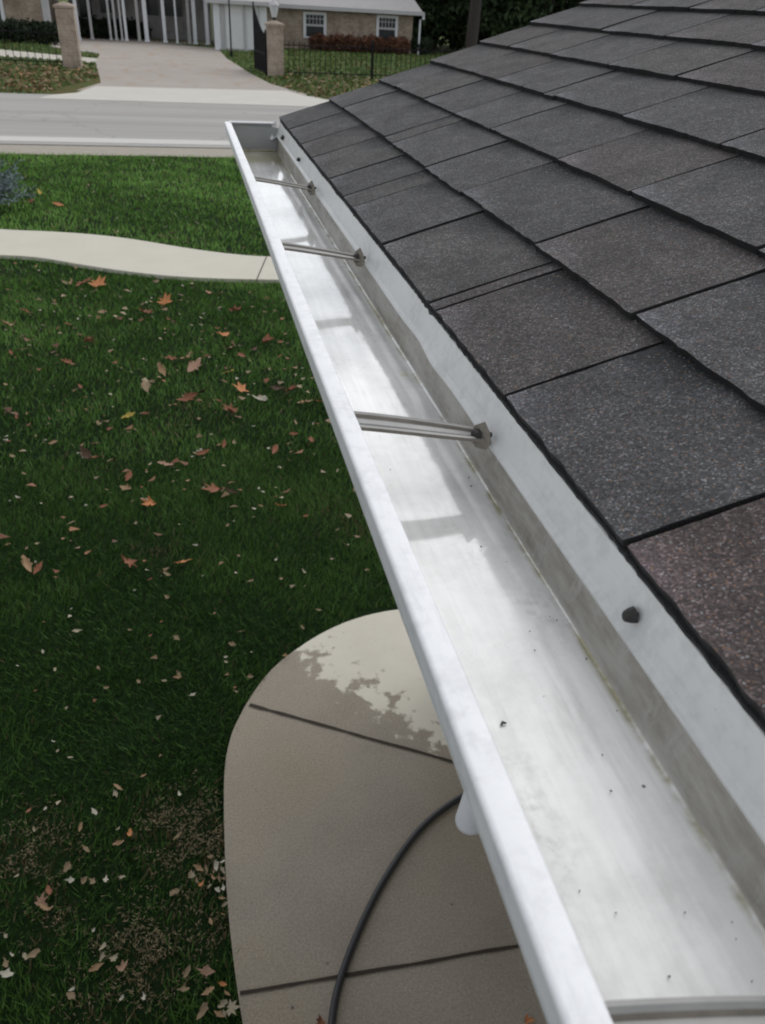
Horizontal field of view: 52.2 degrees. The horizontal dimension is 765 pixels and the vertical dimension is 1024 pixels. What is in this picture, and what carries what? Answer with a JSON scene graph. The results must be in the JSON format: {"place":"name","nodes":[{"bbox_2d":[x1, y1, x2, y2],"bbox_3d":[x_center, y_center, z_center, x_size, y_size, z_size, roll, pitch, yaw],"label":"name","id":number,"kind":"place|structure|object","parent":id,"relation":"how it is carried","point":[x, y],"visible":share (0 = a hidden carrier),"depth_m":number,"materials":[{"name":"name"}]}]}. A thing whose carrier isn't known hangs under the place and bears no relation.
{"place":"outdoors","nodes":[
{"label":"outdoors","id":0,"kind":"place"},
{"bbox_2d":[0,49,97,61],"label":"path","id":1,"kind":"structure","parent":0,"point":[3,53],"depth_m":33.82,"materials":[{"name":"concrete"}]},
{"bbox_2d":[0,144,234,157],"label":"road shoulder","id":2,"kind":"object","parent":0,"point":[110,150],"visible":0.26,"depth_m":15.61},
{"bbox_2d":[0,229,278,282],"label":"sidewalk","id":3,"kind":"structure","parent":0,"point":[118,255],"depth_m":9.47,"materials":[{"name":"concrete"}]},
{"bbox_2d":[0,93,310,147],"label":"road","id":4,"kind":"structure","parent":0,"point":[29,115],"depth_m":19.25,"materials":[{"name":"asphalt"}]},
{"bbox_2d":[0,136,229,144],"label":"road edge line","id":5,"kind":"object","parent":4,"relation":"on","point":[105,140],"visible":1,"depth_m":16.48,"materials":[{"name":"paint"}]},
{"bbox_2d":[51,40,317,97],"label":"driveway","id":6,"kind":"structure","parent":0,"point":[135,64],"depth_m":31.97,"materials":[{"name":"concrete"}]},
{"bbox_2d":[72,0,81,40],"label":"white post","id":7,"kind":"object","parent":6,"relation":"on","point":[77,20],"visible":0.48,"depth_m":43.20,"materials":[{"name":"paint"}]},
{"bbox_2d":[41,86,328,105],"bbox_3d":[-5.391,-13.024,24.423,9.500,0.001,4.300,-5,34,-12],"label":"driveway apron","id":8,"kind":"object","parent":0,"point":[233,96],"visible":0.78,"depth_m":23.99,"materials":[{"name":"concrete"}]},
{"bbox_2d":[0,151,397,1023],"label":"ground","id":9,"kind":"structure","parent":0,"point":[170,906],"depth_m":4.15,"materials":[{"name":"plant"}]},
{"bbox_2d":[2,956,8,966],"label":"fallen leaf","id":10,"kind":"object","parent":9,"relation":"on","point":[5,963],"visible":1,"depth_m":2.62,"materials":[{"name":"plant"}]},
{"bbox_2d":[0,968,13,977],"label":"fallen leaf","id":11,"kind":"object","parent":9,"relation":"on","point":[6,973],"visible":1,"depth_m":2.58,"materials":[{"name":"plant"}]},
{"bbox_2d":[1,320,15,325],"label":"fallen leaf","id":12,"kind":"object","parent":9,"relation":"on","point":[7,323],"visible":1,"depth_m":7.40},
{"bbox_2d":[0,159,35,205],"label":"blue juniper","id":13,"kind":"object","parent":9,"relation":"on","point":[4,183],"visible":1,"depth_m":11.17,"materials":[{"name":"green plant"}]},
{"bbox_2d":[21,555,32,571],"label":"fallen leaf","id":14,"kind":"object","parent":9,"relation":"on","point":[26,563],"visible":1,"depth_m":4.39,"materials":[{"name":"plant"}]},
{"bbox_2d":[25,948,40,958],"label":"fallen leaf","id":15,"kind":"object","parent":9,"relation":"on","point":[33,953],"visible":1,"depth_m":2.65,"materials":[{"name":"plant"}]},
{"bbox_2d":[33,561,41,574],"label":"fallen leaf","id":16,"kind":"object","parent":9,"relation":"on","point":[37,567],"visible":1,"depth_m":4.36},
{"bbox_2d":[34,892,48,905],"bbox_3d":[-1.214,1.382,2.792,0.049,0.020,0.052,22,41,-19],"label":"fallen leaf","id":17,"kind":"object","parent":9,"relation":"on","point":[41,899],"visible":1,"depth_m":2.79,"materials":[{"name":"plant"}]},
{"bbox_2d":[39,903,48,909],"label":"fallen leaf","id":18,"kind":"object","parent":9,"relation":"on","point":[43,906],"visible":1,"depth_m":2.77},
{"bbox_2d":[45,885,51,894],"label":"fallen leaf","id":19,"kind":"object","parent":9,"relation":"on","point":[48,890],"visible":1,"depth_m":2.83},
{"bbox_2d":[63,861,70,872],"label":"fallen leaf","id":20,"kind":"object","parent":9,"relation":"on","point":[67,865],"visible":1,"depth_m":2.92,"materials":[{"name":"plant"}]},
{"bbox_2d":[61,358,73,363],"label":"fallen leaf","id":21,"kind":"object","parent":9,"relation":"on","point":[68,361],"visible":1,"depth_m":6.72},
{"bbox_2d":[65,876,73,882],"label":"fallen leaf","id":22,"kind":"object","parent":9,"relation":"on","point":[70,879],"visible":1,"depth_m":2.87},
{"bbox_2d":[66,992,75,999],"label":"fallen leaf","id":23,"kind":"object","parent":9,"relation":"on","point":[71,995],"visible":1,"depth_m":2.55,"materials":[{"name":"plant"}]},
{"bbox_2d":[75,277,90,285],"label":"fallen leaf","id":24,"kind":"object","parent":9,"relation":"on","point":[80,283],"visible":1,"depth_m":8.52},
{"bbox_2d":[81,876,86,883],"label":"fallen leaf","id":25,"kind":"object","parent":9,"relation":"on","point":[83,880],"visible":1,"depth_m":2.88,"materials":[{"name":"plant"}]},
{"bbox_2d":[80,446,90,459],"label":"fallen leaf","id":26,"kind":"object","parent":9,"relation":"on","point":[85,453],"visible":1,"depth_m":5.44,"materials":[{"name":"plant"}]},
{"bbox_2d":[84,336,94,341],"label":"fallen leaf","id":27,"kind":"object","parent":9,"relation":"on","point":[88,339],"visible":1,"depth_m":7.12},
{"bbox_2d":[88,877,95,883],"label":"fallen leaf","id":28,"kind":"object","parent":9,"relation":"on","point":[92,881],"visible":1,"depth_m":2.88,"materials":[{"name":"plant"}]},
{"bbox_2d":[88,963,102,971],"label":"fallen leaf","id":29,"kind":"object","parent":9,"relation":"on","point":[95,967],"visible":1,"depth_m":2.62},
{"bbox_2d":[87,275,105,286],"bbox_3d":[-3.110,-2.529,8.530,0.203,0.044,0.200,-4,50,-8],"label":"fallen leaf","id":30,"kind":"object","parent":9,"relation":"on","point":[99,281],"visible":1,"depth_m":8.53,"materials":[{"name":"plant"}]},
{"bbox_2d":[99,952,105,960],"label":"fallen leaf","id":31,"kind":"object","parent":9,"relation":"on","point":[102,955],"visible":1,"depth_m":2.66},
{"bbox_2d":[99,942,106,949],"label":"fallen leaf","id":32,"kind":"object","parent":9,"relation":"on","point":[103,945],"visible":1,"depth_m":2.67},
{"bbox_2d":[109,953,117,961],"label":"fallen leaf","id":33,"kind":"object","parent":9,"relation":"on","point":[114,957],"visible":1,"depth_m":2.64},
{"bbox_2d":[112,840,123,844],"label":"fallen leaf","id":34,"kind":"object","parent":9,"relation":"on","point":[117,842],"visible":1,"depth_m":3.00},
{"bbox_2d":[116,959,128,971],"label":"fallen leaf","id":35,"kind":"object","parent":9,"relation":"on","point":[122,967],"visible":1,"depth_m":2.62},
{"bbox_2d":[120,484,131,489],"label":"fallen leaf","id":36,"kind":"object","parent":9,"relation":"on","point":[125,487],"visible":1,"depth_m":5.11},
{"bbox_2d":[121,412,134,418],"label":"fallen leaf","id":37,"kind":"object","parent":9,"relation":"on","point":[128,414],"visible":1,"depth_m":5.96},
{"bbox_2d":[124,471,132,480],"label":"fallen leaf","id":38,"kind":"object","parent":9,"relation":"on","point":[129,475],"visible":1,"depth_m":5.23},
{"bbox_2d":[121,554,137,567],"bbox_3d":[-1.435,0.283,4.431,0.107,0.042,0.118,16,25,-35],"label":"fallen leaf","id":39,"kind":"object","parent":9,"relation":"on","point":[129,561],"visible":1,"depth_m":4.45,"materials":[{"name":"plant"}]},
{"bbox_2d":[141,379,150,391],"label":"fallen leaf","id":40,"kind":"object","parent":9,"relation":"on","point":[145,385],"visible":1,"depth_m":6.41,"materials":[{"name":"plant"}]},
{"bbox_2d":[138,306,153,312],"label":"fallen leaf","id":41,"kind":"object","parent":9,"relation":"on","point":[145,311],"visible":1,"depth_m":7.89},
{"bbox_2d":[0,159,294,804],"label":"leaf litter","id":42,"kind":"object","parent":9,"relation":"on","point":[153,657],"visible":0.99,"depth_m":5.20,"materials":[{"name":"brown plant"}]},
{"bbox_2d":[141,495,156,505],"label":"fallen leaf","id":43,"kind":"object","parent":9,"relation":"on","point":[149,502],"visible":1,"depth_m":4.96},
{"bbox_2d":[157,362,165,376],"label":"fallen leaf","id":44,"kind":"object","parent":9,"relation":"on","point":[161,368],"visible":1,"depth_m":6.69,"materials":[{"name":"plant"}]},
{"bbox_2d":[158,292,171,304],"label":"fallen leaf","id":45,"kind":"object","parent":9,"relation":"on","point":[165,300],"visible":1,"depth_m":8.16,"materials":[{"name":"plant"}]},
{"bbox_2d":[158,461,173,465],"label":"fallen leaf","id":46,"kind":"object","parent":9,"relation":"on","point":[164,463],"visible":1,"depth_m":5.40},
{"bbox_2d":[171,888,179,895],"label":"fallen leaf","id":47,"kind":"object","parent":9,"relation":"on","point":[176,890],"visible":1,"depth_m":2.86,"materials":[{"name":"plant"}]},
{"bbox_2d":[0,281,354,570],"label":"leaf litter","id":48,"kind":"object","parent":9,"relation":"on","point":[8,409],"visible":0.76,"depth_m":6.08,"materials":[{"name":"brown plant"}]},
{"bbox_2d":[176,985,188,991],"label":"fallen leaf","id":49,"kind":"object","parent":9,"relation":"on","point":[183,988],"visible":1,"depth_m":2.57,"materials":[{"name":"plant"}]},
{"bbox_2d":[180,350,191,359],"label":"fallen leaf","id":50,"kind":"object","parent":9,"relation":"on","point":[187,356],"visible":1,"depth_m":6.94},
{"bbox_2d":[182,965,190,977],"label":"fallen leaf","id":51,"kind":"object","parent":9,"relation":"on","point":[185,973],"visible":1,"depth_m":2.62,"materials":[{"name":"plant"}]},
{"bbox_2d":[176,391,197,400],"bbox_3d":[-1.567,-0.922,6.262,0.196,0.031,0.085,-16,57,9],"label":"fallen leaf","id":52,"kind":"object","parent":9,"relation":"on","point":[188,396],"visible":1,"depth_m":6.26,"materials":[{"name":"plant"}]},
{"bbox_2d":[188,870,194,877],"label":"fallen leaf","id":53,"kind":"object","parent":9,"relation":"on","point":[192,874],"visible":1,"depth_m":2.90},
{"bbox_2d":[187,358,201,371],"bbox_3d":[-1.637,-1.272,6.790,0.099,0.024,0.220,33,50,-3],"label":"fallen leaf","id":54,"kind":"object","parent":9,"relation":"on","point":[193,365],"visible":1,"depth_m":6.80,"materials":[{"name":"plant"}]},
{"bbox_2d":[193,864,203,870],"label":"fallen leaf","id":55,"kind":"object","parent":9,"relation":"on","point":[198,867],"visible":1,"depth_m":2.94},
{"bbox_2d":[196,1002,208,1019],"bbox_3d":[-0.579,1.606,2.513,0.027,0.013,0.059,19,49,25],"label":"fallen leaf","id":56,"kind":"object","parent":9,"relation":"on","point":[204,1008],"visible":1,"depth_m":2.52,"materials":[{"name":"plant"}]},
{"bbox_2d":[196,449,209,454],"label":"fallen leaf","id":57,"kind":"object","parent":9,"relation":"on","point":[200,452],"visible":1,"depth_m":5.55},
{"bbox_2d":[196,965,215,976],"bbox_3d":[-0.594,1.536,2.620,0.071,0.012,0.036,8,55,-1],"label":"fallen leaf","id":58,"kind":"object","parent":9,"relation":"on","point":[206,970],"visible":1,"depth_m":2.62,"materials":[{"name":"plant"}]},
{"bbox_2d":[201,986,213,994],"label":"fallen leaf","id":59,"kind":"object","parent":9,"relation":"on","point":[207,991],"visible":1,"depth_m":2.58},
{"bbox_2d":[202,483,222,492],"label":"fallen leaf","id":60,"kind":"object","parent":9,"relation":"on","point":[213,488],"visible":1,"depth_m":5.14,"materials":[{"name":"plant"}]},
{"bbox_2d":[214,860,218,870],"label":"fallen leaf","id":61,"kind":"object","parent":9,"relation":"on","point":[216,863],"visible":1,"depth_m":2.94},
{"bbox_2d":[213,1010,224,1016],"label":"fallen leaf","id":62,"kind":"object","parent":9,"relation":"on","point":[218,1013],"visible":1,"depth_m":2.52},
{"bbox_2d":[218,999,227,1007],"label":"fallen leaf","id":63,"kind":"object","parent":9,"relation":"on","point":[223,1003],"visible":1,"depth_m":2.54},
{"bbox_2d":[219,332,229,335],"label":"fallen leaf","id":64,"kind":"object","parent":9,"relation":"on","point":[225,333],"visible":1,"depth_m":7.47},
{"bbox_2d":[223,404,237,411],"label":"fallen leaf","id":65,"kind":"object","parent":9,"relation":"on","point":[231,408],"visible":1,"depth_m":6.14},
{"bbox_2d":[225,487,238,493],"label":"fallen leaf","id":66,"kind":"object","parent":9,"relation":"on","point":[231,490],"visible":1,"depth_m":5.14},
{"bbox_2d":[226,1000,240,1016],"bbox_3d":[-0.479,1.600,2.526,0.055,0.014,0.052,-10,37,6],"label":"fallen leaf","id":67,"kind":"object","parent":9,"relation":"on","point":[232,1006],"visible":1,"depth_m":2.53,"materials":[{"name":"plant"}]},
{"bbox_2d":[229,305,240,310],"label":"fallen leaf","id":68,"kind":"object","parent":9,"relation":"on","point":[235,308],"visible":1,"depth_m":8.04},
{"bbox_2d":[233,382,248,391],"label":"fallen leaf","id":69,"kind":"object","parent":9,"relation":"on","point":[240,388],"visible":1,"depth_m":6.47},
{"bbox_2d":[251,394,267,400],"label":"fallen leaf","id":70,"kind":"object","parent":9,"relation":"on","point":[262,398],"visible":1,"depth_m":6.34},
{"bbox_2d":[262,334,274,342],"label":"fallen leaf","id":71,"kind":"object","parent":9,"relation":"on","point":[267,338],"visible":1,"depth_m":7.41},
{"bbox_2d":[271,444,278,453],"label":"fallen leaf","id":72,"kind":"object","parent":9,"relation":"on","point":[274,449],"visible":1,"depth_m":5.65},
{"bbox_2d":[269,385,284,389],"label":"fallen leaf","id":73,"kind":"object","parent":9,"relation":"on","point":[275,387],"visible":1,"depth_m":6.52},
{"bbox_2d":[282,385,296,391],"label":"fallen leaf","id":74,"kind":"object","parent":9,"relation":"on","point":[290,388],"visible":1,"depth_m":6.48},
{"bbox_2d":[270,0,764,844],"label":"house","id":75,"kind":"structure","parent":9,"relation":"on","point":[552,226],"depth_m":1.03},
{"bbox_2d":[455,792,478,834],"bbox_3d":[0.489,0.620,1.935,0.608,0.365,0.090,-5,34,-12],"label":"downspout","id":76,"kind":"object","parent":75,"relation":"attached to","point":[465,822],"visible":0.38,"depth_m":1.93,"materials":[{"name":"white metal"}]},
{"bbox_2d":[224,121,764,1023],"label":"rain gutter","id":77,"kind":"object","parent":75,"relation":"attached to","point":[656,843],"visible":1,"depth_m":0.59,"materials":[{"name":"metal"}]},
{"bbox_2d":[363,338,752,982],"bbox_3d":[0.040,-0.073,0.951,0.100,0.003,1.290,-5,34,-13],"label":"roof grit","id":78,"kind":"object","parent":77,"relation":"in","point":[543,696],"visible":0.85,"depth_m":0.60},
{"bbox_2d":[0,0,464,99],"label":"verge","id":79,"kind":"structure","parent":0,"point":[75,87],"depth_m":31.91,"materials":[{"name":"plant"}]},
{"bbox_2d":[0,16,59,44],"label":"evergreen shrub","id":80,"kind":"object","parent":79,"relation":"on","point":[42,26],"visible":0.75,"depth_m":39.36,"materials":[{"name":"green plant"}]},
{"bbox_2d":[0,26,62,64],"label":"iron fence","id":81,"kind":"object","parent":79,"relation":"on","point":[31,32],"visible":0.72,"depth_m":29.66,"materials":[{"name":"metal"}]},
{"bbox_2d":[52,1,82,68],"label":"brick pillar","id":82,"kind":"structure","parent":79,"relation":"on","point":[65,14],"depth_m":29.11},
{"bbox_2d":[78,13,114,38],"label":"evergreen shrub","id":83,"kind":"object","parent":79,"relation":"on","point":[100,27],"visible":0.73,"depth_m":45.36,"materials":[{"name":"green plant"}]},
{"bbox_2d":[110,16,152,38],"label":"evergreen shrub","id":84,"kind":"object","parent":79,"relation":"on","point":[131,28],"visible":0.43,"depth_m":46.88,"materials":[{"name":"green plant"}]},
{"bbox_2d":[0,61,384,96],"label":"leaf litter","id":85,"kind":"object","parent":79,"relation":"on","point":[56,68],"visible":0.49,"depth_m":27.84,"materials":[{"name":"brown plant"}]},
{"bbox_2d":[0,0,424,54],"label":"brick house","id":86,"kind":"structure","parent":79,"relation":"on","point":[188,21],"depth_m":47.01,"materials":[{"name":"brown brick"}]},
{"bbox_2d":[0,0,4,21],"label":"window","id":87,"kind":"structure","parent":86,"relation":"in","point":[1,3],"depth_m":41.45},
{"bbox_2d":[78,0,92,17],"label":"porch window","id":88,"kind":"structure","parent":86,"relation":"in","point":[82,3],"depth_m":47.00,"materials":[{"name":"grey glass"}]},
{"bbox_2d":[99,0,112,12],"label":"porch window","id":89,"kind":"structure","parent":86,"relation":"in","point":[103,8],"depth_m":47.17,"materials":[{"name":"grey glass"}]},
{"bbox_2d":[145,0,158,14],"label":"porch window","id":90,"kind":"structure","parent":86,"relation":"in","point":[151,5],"depth_m":47.69,"materials":[{"name":"grey glass"}]},
{"bbox_2d":[164,0,181,16],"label":"porch window","id":91,"kind":"structure","parent":86,"relation":"in","point":[168,4],"depth_m":47.92,"materials":[{"name":"grey glass"}]},
{"bbox_2d":[225,4,243,48],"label":"garage door","id":92,"kind":"structure","parent":86,"relation":"in","point":[236,17],"depth_m":42.84,"materials":[{"name":"white"}]},
{"bbox_2d":[303,11,326,37],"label":"window","id":93,"kind":"structure","parent":86,"relation":"in","point":[313,22],"depth_m":47.17,"materials":[{"name":"white glass"}]},
{"bbox_2d":[376,15,397,39],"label":"window","id":94,"kind":"structure","parent":86,"relation":"in","point":[386,25],"depth_m":48.06,"materials":[{"name":"white glass"}]},
{"bbox_2d":[228,0,232,56],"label":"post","id":95,"kind":"object","parent":79,"relation":"on","point":[231,53],"visible":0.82,"depth_m":38.27,"materials":[{"name":"black metal"}]},
{"bbox_2d":[264,0,284,76],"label":"brick pillar","id":96,"kind":"structure","parent":79,"relation":"on","point":[275,46],"depth_m":30.59,"materials":[{"name":"brown brick"}]},
{"bbox_2d":[252,2,266,75],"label":"driveway gate","id":97,"kind":"structure","parent":96,"relation":"attached to","point":[260,51],"depth_m":31.92,"materials":[{"name":"black metal"}]},
{"bbox_2d":[308,31,410,54],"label":"flowering hedge","id":98,"kind":"object","parent":79,"relation":"on","point":[337,39],"visible":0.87,"depth_m":47.20,"materials":[{"name":"plant"}]},
{"bbox_2d":[283,39,459,78],"bbox_3d":[5.612,-19.388,33.891,20.080,1.440,0.110,-7,35,-16],"label":"iron fence","id":99,"kind":"object","parent":79,"relation":"on","point":[372,48],"visible":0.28,"depth_m":32.03,"materials":[{"name":"metal"}]},
{"bbox_2d":[409,35,434,54],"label":"evergreen shrub","id":100,"kind":"object","parent":79,"relation":"on","point":[427,43],"visible":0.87,"depth_m":48.85,"materials":[{"name":"green plant"}]},
{"bbox_2d":[412,0,485,50],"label":"evergreen tree","id":101,"kind":"object","parent":79,"relation":"on","point":[434,26],"visible":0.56,"depth_m":51.13,"materials":[{"name":"green plant"}]},
{"bbox_2d":[465,0,481,47],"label":"tree trunk","id":102,"kind":"object","parent":79,"relation":"on","point":[473,24],"visible":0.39,"depth_m":47.31,"materials":[{"name":"brown plant"}]},
{"bbox_2d":[435,0,552,46],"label":"evergreen tree","id":103,"kind":"object","parent":79,"relation":"on","point":[498,17],"visible":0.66,"depth_m":49.40,"materials":[{"name":"green plant"}]},
{"bbox_2d":[522,0,572,23],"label":"evergreen tree","id":104,"kind":"object","parent":79,"relation":"on","point":[555,11],"visible":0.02,"depth_m":62.22,"materials":[{"name":"green plant"}]},
{"bbox_2d":[542,0,554,16],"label":"leafy tree","id":105,"kind":"object","parent":79,"relation":"on","point":[545,6],"depth_m":54.51,"materials":[{"name":"green plant"}]},
{"bbox_2d":[548,0,586,11],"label":"evergreen tree","id":106,"kind":"object","parent":79,"relation":"on","point":[573,3],"visible":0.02,"depth_m":51.80,"materials":[{"name":"green plant"}]},
{"bbox_2d":[224,610,546,1023],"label":"patio","id":107,"kind":"structure","parent":0,"point":[321,824],"depth_m":3.02,"materials":[{"name":"concrete"}]},
{"bbox_2d":[316,1014,324,1023],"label":"fallen leaf","id":108,"kind":"object","parent":107,"relation":"on","point":[319,1020],"visible":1,"depth_m":2.52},
{"bbox_2d":[240,703,519,994],"bbox_3d":[0.445,1.182,3.289,2.145,0.001,1.342,-5,34,-12],"label":"patio joint","id":109,"kind":"object","parent":107,"relation":"on","point":[367,971],"visible":0.51,"depth_m":2.72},
{"bbox_2d":[328,793,462,1023],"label":"garden hose","id":110,"kind":"object","parent":107,"relation":"on","point":[423,825],"visible":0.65,"depth_m":2.84,"materials":[{"name":"black rubber"}]},
{"bbox_2d":[525,1013,534,1023],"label":"fallen leaf","id":111,"kind":"object","parent":107,"relation":"on","point":[528,1019],"visible":1,"depth_m":2.56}
]}

